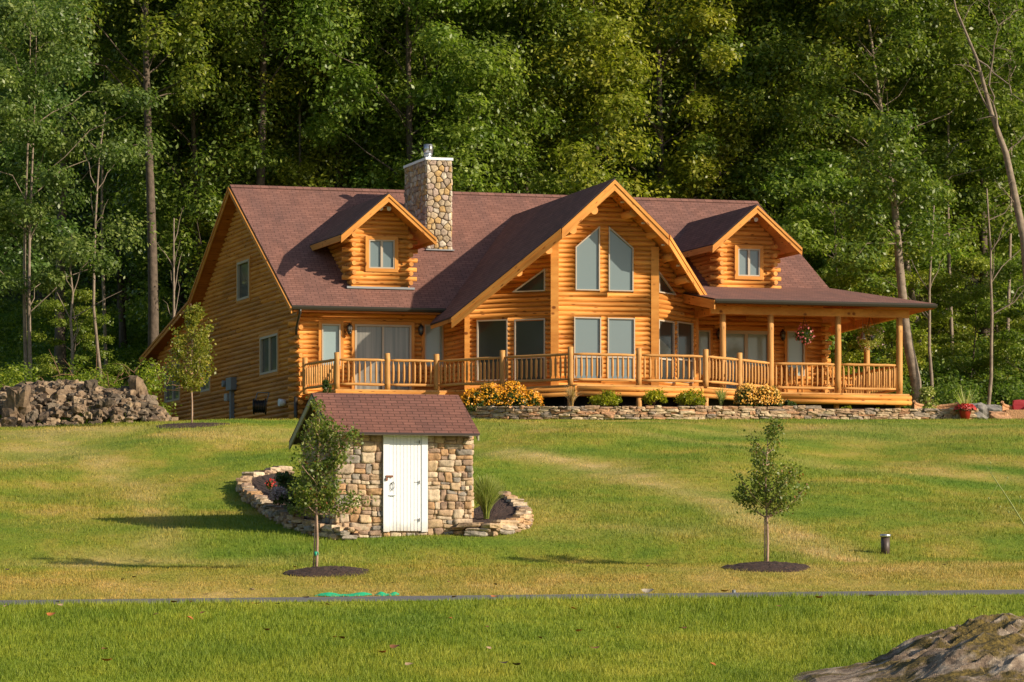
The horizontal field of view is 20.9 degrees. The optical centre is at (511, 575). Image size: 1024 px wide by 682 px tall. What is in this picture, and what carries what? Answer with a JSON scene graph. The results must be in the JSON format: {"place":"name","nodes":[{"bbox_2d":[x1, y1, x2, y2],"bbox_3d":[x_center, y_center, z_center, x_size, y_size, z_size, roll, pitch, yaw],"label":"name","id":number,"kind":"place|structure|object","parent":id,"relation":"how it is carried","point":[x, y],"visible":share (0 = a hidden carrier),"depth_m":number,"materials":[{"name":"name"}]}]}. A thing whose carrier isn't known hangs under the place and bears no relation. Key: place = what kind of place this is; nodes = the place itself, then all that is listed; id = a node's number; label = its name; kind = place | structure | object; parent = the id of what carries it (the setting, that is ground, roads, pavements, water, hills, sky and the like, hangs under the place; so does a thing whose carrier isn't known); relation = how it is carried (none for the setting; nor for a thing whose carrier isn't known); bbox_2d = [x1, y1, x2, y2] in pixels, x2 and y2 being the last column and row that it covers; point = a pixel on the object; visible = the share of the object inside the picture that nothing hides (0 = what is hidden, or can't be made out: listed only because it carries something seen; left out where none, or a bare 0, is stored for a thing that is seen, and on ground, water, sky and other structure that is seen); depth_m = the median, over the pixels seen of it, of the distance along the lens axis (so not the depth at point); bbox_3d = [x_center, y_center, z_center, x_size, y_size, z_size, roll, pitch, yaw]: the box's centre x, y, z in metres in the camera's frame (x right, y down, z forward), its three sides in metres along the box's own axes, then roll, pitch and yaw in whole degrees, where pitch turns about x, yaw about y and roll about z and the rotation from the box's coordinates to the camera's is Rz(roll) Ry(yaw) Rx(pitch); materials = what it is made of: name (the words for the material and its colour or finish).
{"place":"outdoors","nodes":[
{"label":"outdoors","id":0,"kind":"place"},
{"bbox_2d":[473,473,505,518],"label":"ornamental grass","id":1,"kind":"object","parent":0,"point":[486,491],"depth_m":58.48,"materials":[{"name":"plant"}]},
{"bbox_2d":[0,219,1023,681],"bbox_3d":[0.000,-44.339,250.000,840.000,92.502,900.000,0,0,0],"label":"ground","id":2,"kind":"structure","parent":0,"point":[172,467],"depth_m":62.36,"materials":[{"name":"green plant"}]},
{"bbox_2d":[0,0,103,285],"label":"feathery tree","id":3,"kind":"object","parent":2,"relation":"on","point":[15,260],"visible":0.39,"depth_m":106.07,"materials":[{"name":"green plant"}]},
{"bbox_2d":[0,1,116,300],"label":"broadleaf tree","id":4,"kind":"object","parent":2,"relation":"on","point":[3,230],"visible":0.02,"depth_m":141.04,"materials":[{"name":"green plant"}]},
{"bbox_2d":[14,287,134,386],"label":"understory tree","id":5,"kind":"object","parent":2,"relation":"on","point":[80,295],"visible":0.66,"depth_m":111.69,"materials":[{"name":"green plant"}]},
{"bbox_2d":[0,293,171,381],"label":"forest floor plants","id":6,"kind":"object","parent":2,"relation":"on","point":[11,323],"visible":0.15,"depth_m":127.79,"materials":[{"name":"green plant"}]},
{"bbox_2d":[1,0,172,378],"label":"broadleaf tree","id":7,"kind":"object","parent":2,"relation":"on","point":[60,352],"visible":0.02,"depth_m":119.77,"materials":[{"name":"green plant"}]},
{"bbox_2d":[54,233,120,401],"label":"bare stem","id":8,"kind":"object","parent":2,"relation":"on","point":[71,332],"visible":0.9,"depth_m":102.98,"materials":[{"name":"brown plant"}]},
{"bbox_2d":[0,379,177,426],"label":"rubble heap","id":9,"kind":"object","parent":2,"relation":"on","point":[128,403],"visible":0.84,"depth_m":87.46,"materials":[{"name":"stone"}]},
{"bbox_2d":[2,385,30,422],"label":"rock","id":10,"kind":"object","parent":9,"relation":"on","point":[16,404],"visible":0.94,"depth_m":86.98,"materials":[{"name":"stone"}]},
{"bbox_2d":[0,0,178,381],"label":"feathery tree","id":11,"kind":"object","parent":2,"relation":"on","point":[18,14],"visible":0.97,"depth_m":103.65,"materials":[{"name":"green plant"}]},
{"bbox_2d":[0,355,181,425],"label":"undergrowth","id":12,"kind":"object","parent":2,"relation":"on","point":[16,374],"visible":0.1,"depth_m":91.25,"materials":[{"name":"green plant"}]},
{"bbox_2d":[0,350,189,392],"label":"brushwood","id":13,"kind":"object","parent":12,"relation":"on","point":[117,375],"visible":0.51,"depth_m":90.92,"materials":[{"name":"plant"}]},
{"bbox_2d":[69,111,113,384],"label":"bare stem","id":14,"kind":"object","parent":2,"relation":"on","point":[94,316],"visible":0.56,"depth_m":110.96,"materials":[{"name":"brown plant"}]},
{"bbox_2d":[16,0,211,347],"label":"broadleaf tree","id":15,"kind":"object","parent":2,"relation":"on","point":[122,326],"visible":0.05,"depth_m":126.64,"materials":[{"name":"green plant"}]},
{"bbox_2d":[50,0,178,366],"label":"slender tree","id":16,"kind":"object","parent":2,"relation":"on","point":[83,99],"visible":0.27,"depth_m":117.29,"materials":[{"name":"green plant"}]},
{"bbox_2d":[15,0,259,395],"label":"broadleaf tree","id":17,"kind":"object","parent":2,"relation":"on","point":[190,89],"visible":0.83,"depth_m":113.27,"materials":[{"name":"green plant"}]},
{"bbox_2d":[76,130,203,304],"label":"understory tree","id":18,"kind":"object","parent":2,"relation":"on","point":[97,300],"visible":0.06,"depth_m":141.17,"materials":[{"name":"green plant"}]},
{"bbox_2d":[75,1,247,313],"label":"broadleaf tree","id":19,"kind":"object","parent":2,"relation":"on","point":[189,156],"visible":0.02,"depth_m":124.72,"materials":[{"name":"green plant"}]},
{"bbox_2d":[159,209,182,318],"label":"bare stem","id":20,"kind":"object","parent":2,"relation":"on","point":[174,287],"visible":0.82,"depth_m":111.97,"materials":[{"name":"brown plant"}]},
{"bbox_2d":[158,302,216,422],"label":"sapling","id":21,"kind":"object","parent":2,"relation":"on","point":[188,380],"visible":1,"depth_m":83.08,"materials":[{"name":"green plant"}]},
{"bbox_2d":[80,0,308,331],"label":"broadleaf tree","id":22,"kind":"object","parent":2,"relation":"on","point":[164,223],"visible":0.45,"depth_m":115.79,"materials":[{"name":"green plant"}]},
{"bbox_2d":[136,6,256,248],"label":"slender tree","id":23,"kind":"object","parent":2,"relation":"on","point":[205,114],"visible":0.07,"depth_m":120.27,"materials":[{"name":"green plant"}]},
{"bbox_2d":[133,53,309,215],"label":"broadleaf tree","id":24,"kind":"object","parent":2,"relation":"on","point":[189,130],"visible":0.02,"depth_m":124.79,"materials":[{"name":"green plant"}]},
{"bbox_2d":[174,0,378,287],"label":"broadleaf tree","id":25,"kind":"object","parent":2,"relation":"on","point":[313,167],"visible":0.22,"depth_m":117.06,"materials":[{"name":"green plant"}]},
{"bbox_2d":[212,0,356,185],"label":"slender tree","id":26,"kind":"object","parent":2,"relation":"on","point":[299,118],"visible":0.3,"depth_m":117.07,"materials":[{"name":"green plant"}]},
{"bbox_2d":[149,0,423,184],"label":"broadleaf tree","id":27,"kind":"object","parent":2,"relation":"on","point":[260,179],"visible":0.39,"depth_m":114.43,"materials":[{"name":"green plant"}]},
{"bbox_2d":[235,466,360,539],"bbox_3d":[-5.067,-1.724,62.618,1.692,1.975,11.985,0,0,-11],"label":"stone border","id":28,"kind":"object","parent":2,"relation":"on","point":[253,497],"visible":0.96,"depth_m":59.96,"materials":[{"name":"beige stone"}]},
{"bbox_2d":[252,472,358,535],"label":"mulch bed","id":29,"kind":"object","parent":2,"relation":"on","point":[258,483],"visible":0.16,"depth_m":65.96,"materials":[{"name":"soil"}]},
{"bbox_2d":[282,566,368,576],"bbox_3d":[-3.466,-0.063,51.805,1.676,0.263,1.495,0,0,0],"label":"mulch bed","id":30,"kind":"object","parent":2,"relation":"on","point":[323,571],"visible":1,"depth_m":51.46,"materials":[{"name":"soil"}]},
{"bbox_2d":[286,396,375,565],"bbox_3d":[-3.427,-1.695,52.371,1.674,3.396,1.466,0,0,0],"label":"sapling","id":31,"kind":"object","parent":2,"relation":"on","point":[306,495],"visible":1,"depth_m":52.31,"materials":[{"name":"green plant"}]},
{"bbox_2d":[250,0,445,187],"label":"broadleaf tree","id":32,"kind":"object","parent":2,"relation":"on","point":[387,22],"visible":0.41,"depth_m":116.75,"materials":[{"name":"green plant"}]},
{"bbox_2d":[236,0,472,187],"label":"broadleaf tree","id":33,"kind":"object","parent":2,"relation":"on","point":[274,180],"visible":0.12,"depth_m":118.47,"materials":[{"name":"green plant"}]},
{"bbox_2d":[289,393,479,537],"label":"stone shed","id":34,"kind":"structure","parent":2,"relation":"on","point":[410,469],"depth_m":57.53,"materials":[{"name":"stone"}]},
{"bbox_2d":[386,435,420,530],"bbox_3d":[-2.250,-1.921,57.465,0.765,1.979,0.124,0,0,-13],"label":"door","id":35,"kind":"structure","parent":34,"relation":"in","point":[405,451],"depth_m":57.45,"materials":[{"name":"paint"}]},
{"bbox_2d":[255,0,540,192],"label":"broadleaf tree","id":36,"kind":"object","parent":2,"relation":"on","point":[431,90],"visible":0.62,"depth_m":113.72,"materials":[{"name":"green plant"}]},
{"bbox_2d":[343,0,586,194],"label":"broadleaf tree","id":37,"kind":"object","parent":2,"relation":"on","point":[472,59],"visible":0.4,"depth_m":114.56,"materials":[{"name":"green plant"}]},
{"bbox_2d":[448,491,533,536],"bbox_3d":[-0.134,-1.354,60.018,1.595,1.116,5.592,0,0,12],"label":"stone border","id":38,"kind":"object","parent":2,"relation":"on","point":[521,519],"visible":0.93,"depth_m":57.68,"materials":[{"name":"stone"}]},
{"bbox_2d":[459,497,516,530],"bbox_3d":[-0.201,-1.345,60.018,1.498,0.935,5.131,0,0,16],"label":"mulch bed","id":39,"kind":"object","parent":38,"relation":"in","point":[502,509],"visible":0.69,"depth_m":59.73,"materials":[{"name":"soil"}]},
{"bbox_2d":[139,144,937,420],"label":"log house","id":40,"kind":"structure","parent":2,"relation":"on","point":[427,280],"depth_m":93.67,"materials":[{"name":"brown wood"}]},
{"bbox_2d":[164,359,181,405],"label":"window","id":41,"kind":"structure","parent":40,"relation":"in","point":[173,396],"depth_m":107.55,"materials":[{"name":"beige"}]},
{"bbox_2d":[236,255,251,304],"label":"window","id":42,"kind":"structure","parent":40,"relation":"in","point":[243,265],"depth_m":98.79,"materials":[{"name":"beige"}]},
{"bbox_2d":[259,329,280,378],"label":"window","id":43,"kind":"structure","parent":40,"relation":"in","point":[269,353],"depth_m":95.84,"materials":[{"name":"beige"}]},
{"bbox_2d":[318,320,343,368],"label":"window","id":44,"kind":"structure","parent":40,"relation":"in","point":[331,333],"depth_m":93.21,"materials":[{"name":"beige"}]},
{"bbox_2d":[351,321,414,389],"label":"sliding door","id":45,"kind":"structure","parent":40,"relation":"in","point":[370,339],"depth_m":93.60,"materials":[{"name":"beige glass"}]},
{"bbox_2d":[421,321,445,369],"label":"window","id":46,"kind":"structure","parent":40,"relation":"in","point":[432,340],"depth_m":93.99,"materials":[{"name":"beige"}]},
{"bbox_2d":[477,319,507,380],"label":"window","id":47,"kind":"structure","parent":40,"relation":"in","point":[492,335],"depth_m":91.88,"materials":[{"name":"beige"}]},
{"bbox_2d":[513,269,545,291],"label":"window","id":48,"kind":"structure","parent":40,"relation":"in","point":[537,284],"depth_m":91.27,"materials":[{"name":"beige"}]},
{"bbox_2d":[514,318,545,379],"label":"window","id":49,"kind":"structure","parent":40,"relation":"in","point":[529,336],"depth_m":91.36,"materials":[{"name":"beige"}]},
{"bbox_2d":[574,317,600,380],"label":"window","id":50,"kind":"structure","parent":40,"relation":"in","point":[587,330],"depth_m":91.27,"materials":[{"name":"beige"}]},
{"bbox_2d":[575,226,599,290],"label":"window","id":51,"kind":"structure","parent":40,"relation":"in","point":[587,258],"depth_m":91.30,"materials":[{"name":"beige"}]},
{"bbox_2d":[607,318,634,378],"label":"window","id":52,"kind":"structure","parent":40,"relation":"in","point":[621,331],"depth_m":91.54,"materials":[{"name":"beige"}]},
{"bbox_2d":[608,226,633,291],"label":"window","id":53,"kind":"structure","parent":40,"relation":"in","point":[621,254],"depth_m":91.52,"materials":[{"name":"beige"}]},
{"bbox_2d":[659,320,674,382],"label":"window","id":54,"kind":"structure","parent":40,"relation":"in","point":[666,328],"depth_m":92.37,"materials":[{"name":"beige"}]},
{"bbox_2d":[676,321,693,382],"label":"window","id":55,"kind":"structure","parent":40,"relation":"in","point":[685,331],"depth_m":93.37,"materials":[{"name":"beige"}]},
{"bbox_2d":[699,328,712,377],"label":"door","id":56,"kind":"structure","parent":40,"relation":"in","point":[705,334],"depth_m":96.10,"materials":[{"name":"beige"}]},
{"bbox_2d":[719,328,767,388],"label":"french door","id":57,"kind":"structure","parent":40,"relation":"in","point":[752,343],"depth_m":96.43,"materials":[{"name":"beige"}]},
{"bbox_2d":[784,328,806,378],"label":"window","id":58,"kind":"structure","parent":40,"relation":"in","point":[793,351],"depth_m":96.83,"materials":[{"name":"beige"}]},
{"bbox_2d":[854,319,884,351],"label":"hanging basket","id":59,"kind":"object","parent":40,"relation":"hanging from","point":[870,337],"visible":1,"depth_m":94.91,"materials":[{"name":"green plant"}]},
{"bbox_2d":[420,0,656,194],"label":"broadleaf tree","id":60,"kind":"object","parent":2,"relation":"on","point":[548,23],"visible":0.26,"depth_m":114.92,"materials":[{"name":"green plant"}]},
{"bbox_2d":[470,0,725,199],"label":"broadleaf tree","id":61,"kind":"object","parent":2,"relation":"on","point":[629,107],"visible":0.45,"depth_m":115.35,"materials":[{"name":"green plant"}]},
{"bbox_2d":[528,0,770,199],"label":"broadleaf tree","id":62,"kind":"object","parent":2,"relation":"on","point":[702,170],"visible":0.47,"depth_m":116.38,"materials":[{"name":"green plant"}]},
{"bbox_2d":[586,0,737,198],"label":"broadleaf tree","id":63,"kind":"object","parent":2,"relation":"on","point":[644,8],"visible":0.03,"depth_m":132.56,"materials":[{"name":"green plant"}]},
{"bbox_2d":[466,405,978,419],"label":"retaining wall","id":64,"kind":"structure","parent":2,"relation":"on","point":[656,412],"depth_m":85.78,"materials":[{"name":"stone"}]},
{"bbox_2d":[485,408,916,417],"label":"garden bed","id":65,"kind":"object","parent":64,"relation":"on","point":[762,416],"visible":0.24,"depth_m":86.29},
{"bbox_2d":[460,388,488,410],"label":"flower clump","id":66,"kind":"object","parent":65,"relation":"on","point":[467,398],"visible":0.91,"depth_m":86.83,"materials":[{"name":"plant"}]},
{"bbox_2d":[473,381,507,409],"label":"flower clump","id":67,"kind":"object","parent":65,"relation":"on","point":[492,395],"visible":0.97,"depth_m":86.93,"materials":[{"name":"plant"}]},
{"bbox_2d":[495,380,528,405],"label":"flower clump","id":68,"kind":"object","parent":65,"relation":"on","point":[513,386],"visible":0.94,"depth_m":87.07,"materials":[{"name":"plant"}]},
{"bbox_2d":[587,390,621,405],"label":"shrub","id":69,"kind":"object","parent":65,"relation":"on","point":[608,398],"visible":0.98,"depth_m":86.88,"materials":[{"name":"green plant"}]},
{"bbox_2d":[673,386,706,405],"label":"shrub","id":70,"kind":"object","parent":65,"relation":"on","point":[689,397],"visible":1,"depth_m":86.85,"materials":[{"name":"green plant"}]},
{"bbox_2d":[731,383,760,406],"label":"flower clump","id":71,"kind":"object","parent":65,"relation":"on","point":[744,394],"visible":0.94,"depth_m":86.76,"materials":[{"name":"yellow plant"}]},
{"bbox_2d":[752,384,784,406],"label":"flower clump","id":72,"kind":"object","parent":65,"relation":"on","point":[766,390],"visible":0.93,"depth_m":86.76,"materials":[{"name":"yellow plant"}]},
{"bbox_2d":[917,385,938,408],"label":"shrub","id":73,"kind":"object","parent":65,"relation":"on","point":[926,395],"visible":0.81,"depth_m":88.35,"materials":[{"name":"green plant"}]},
{"bbox_2d":[600,0,864,255],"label":"broadleaf tree","id":74,"kind":"object","parent":2,"relation":"on","point":[736,171],"visible":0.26,"depth_m":117.72,"materials":[{"name":"green plant"}]},
{"bbox_2d":[444,281,1023,406],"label":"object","id":75,"kind":"object","parent":2,"relation":"on","point":[963,327],"visible":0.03,"depth_m":124.68,"materials":[{"name":"green plant"}]},
{"bbox_2d":[623,0,905,219],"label":"broadleaf tree","id":76,"kind":"object","parent":2,"relation":"on","point":[787,86],"visible":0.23,"depth_m":119.13,"materials":[{"name":"green plant"}]},
{"bbox_2d":[721,561,809,571],"bbox_3d":[4.755,-0.157,51.910,1.744,0.248,1.533,0,0,0],"label":"mulch bed","id":77,"kind":"object","parent":2,"relation":"on","point":[767,566],"visible":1,"depth_m":51.54,"materials":[{"name":"soil"}]},
{"bbox_2d":[730,416,814,560],"bbox_3d":[4.963,-1.561,52.847,1.678,2.934,1.361,0,0,0],"label":"sapling","id":78,"kind":"object","parent":2,"relation":"on","point":[760,483],"visible":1,"depth_m":52.66,"materials":[{"name":"green plant"}]},
{"bbox_2d":[745,146,888,358],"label":"understory tree","id":79,"kind":"object","parent":2,"relation":"on","point":[819,164],"visible":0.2,"depth_m":115.68,"materials":[{"name":"green plant"}]},
{"bbox_2d":[767,175,921,377],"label":"understory tree","id":80,"kind":"object","parent":2,"relation":"on","point":[818,191],"visible":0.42,"depth_m":112.19,"materials":[{"name":"green plant"}]},
{"bbox_2d":[728,0,962,354],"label":"broadleaf tree","id":81,"kind":"object","parent":2,"relation":"on","point":[856,38],"visible":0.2,"depth_m":120.17,"materials":[{"name":"green plant"}]},
{"bbox_2d":[778,1,972,298],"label":"broadleaf tree","id":82,"kind":"object","parent":2,"relation":"on","point":[921,130],"visible":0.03,"depth_m":127.05,"materials":[{"name":"green plant"}]},
{"bbox_2d":[732,0,1023,382],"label":"leaning tree","id":83,"kind":"object","parent":2,"relation":"on","point":[845,13],"visible":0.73,"depth_m":115.91,"materials":[{"name":"green plant"}]},
{"bbox_2d":[779,114,978,296],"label":"understory tree","id":84,"kind":"object","parent":2,"relation":"on","point":[936,263],"visible":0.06,"depth_m":122.64,"materials":[{"name":"green plant"}]},
{"bbox_2d":[819,255,940,393],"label":"understory tree","id":85,"kind":"object","parent":2,"relation":"on","point":[916,336],"visible":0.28,"depth_m":111.67,"materials":[{"name":"green plant"}]},
{"bbox_2d":[821,96,962,408],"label":"leaning tree","id":86,"kind":"object","parent":2,"relation":"on","point":[877,150],"visible":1,"depth_m":105.84,"materials":[{"name":"green plant"}]},
{"bbox_2d":[763,613,1023,681],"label":"boulder","id":87,"kind":"object","parent":2,"relation":"on","point":[985,648],"visible":0.96,"depth_m":34.41,"materials":[{"name":"grey stone"}]},
{"bbox_2d":[842,235,952,385],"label":"understory tree","id":88,"kind":"object","parent":2,"relation":"on","point":[934,290],"visible":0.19,"depth_m":115.47,"materials":[{"name":"green plant"}]},
{"bbox_2d":[883,205,947,403],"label":"bare stem","id":89,"kind":"object","parent":2,"relation":"on","point":[929,337],"visible":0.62,"depth_m":108.97,"materials":[{"name":"brown plant"}]},
{"bbox_2d":[845,330,1023,408],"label":"brush","id":90,"kind":"object","parent":2,"relation":"on","point":[1015,391],"visible":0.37,"depth_m":111.82,"materials":[{"name":"green plant"}]},
{"bbox_2d":[847,0,1023,339],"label":"broadleaf tree","id":91,"kind":"object","parent":2,"relation":"on","point":[983,251],"visible":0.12,"depth_m":127.73,"materials":[{"name":"green plant"}]},
{"bbox_2d":[866,0,1023,356],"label":"slender tree","id":92,"kind":"object","parent":2,"relation":"on","point":[937,100],"visible":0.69,"depth_m":117.69,"materials":[{"name":"green plant"}]},
{"bbox_2d":[872,109,1023,334],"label":"understory tree","id":93,"kind":"object","parent":2,"relation":"on","point":[928,126],"visible":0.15,"depth_m":128.05,"materials":[{"name":"green plant"}]},
{"bbox_2d":[947,387,977,418],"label":"flower pot","id":94,"kind":"object","parent":2,"relation":"on","point":[965,406],"visible":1,"depth_m":85.87,"materials":[{"name":"red ceramic"}]},
{"bbox_2d":[906,15,1023,301],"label":"broadleaf tree","id":95,"kind":"object","parent":2,"relation":"on","point":[975,222],"depth_m":133.73,"materials":[{"name":"green plant"}]},
{"bbox_2d":[914,254,1023,396],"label":"understory tree","id":96,"kind":"object","parent":2,"relation":"on","point":[975,264],"visible":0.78,"depth_m":114.71,"materials":[{"name":"green plant"}]},
{"bbox_2d":[919,117,1023,333],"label":"understory tree","id":97,"kind":"object","parent":2,"relation":"on","point":[1004,239],"visible":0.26,"depth_m":125.28,"materials":[{"name":"green plant"}]},
{"bbox_2d":[927,0,1023,365],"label":"slender tree","id":98,"kind":"object","parent":2,"relation":"on","point":[1018,47],"visible":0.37,"depth_m":118.66,"materials":[{"name":"green plant"}]},
{"bbox_2d":[953,0,1023,280],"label":"dead tree","id":99,"kind":"object","parent":2,"relation":"on","point":[1012,187],"visible":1,"depth_m":102.90,"materials":[{"name":"grey wood"}]},
{"bbox_2d":[956,0,1023,85],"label":"broadleaf tree","id":100,"kind":"object","parent":2,"relation":"on","point":[1002,63],"visible":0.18,"depth_m":125.03,"materials":[{"name":"green plant"}]},
{"bbox_2d":[963,255,1023,403],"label":"understory tree","id":101,"kind":"object","parent":2,"relation":"on","point":[1014,266],"visible":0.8,"depth_m":112.55,"materials":[{"name":"green plant"}]},
{"bbox_2d":[986,189,1023,404],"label":"bare stem","id":102,"kind":"object","parent":2,"relation":"on","point":[991,352],"visible":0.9,"depth_m":104.96,"materials":[{"name":"brown plant"}]},
{"bbox_2d":[0,590,1023,604],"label":"path","id":103,"kind":"structure","parent":0,"point":[415,598],"depth_m":47.24,"materials":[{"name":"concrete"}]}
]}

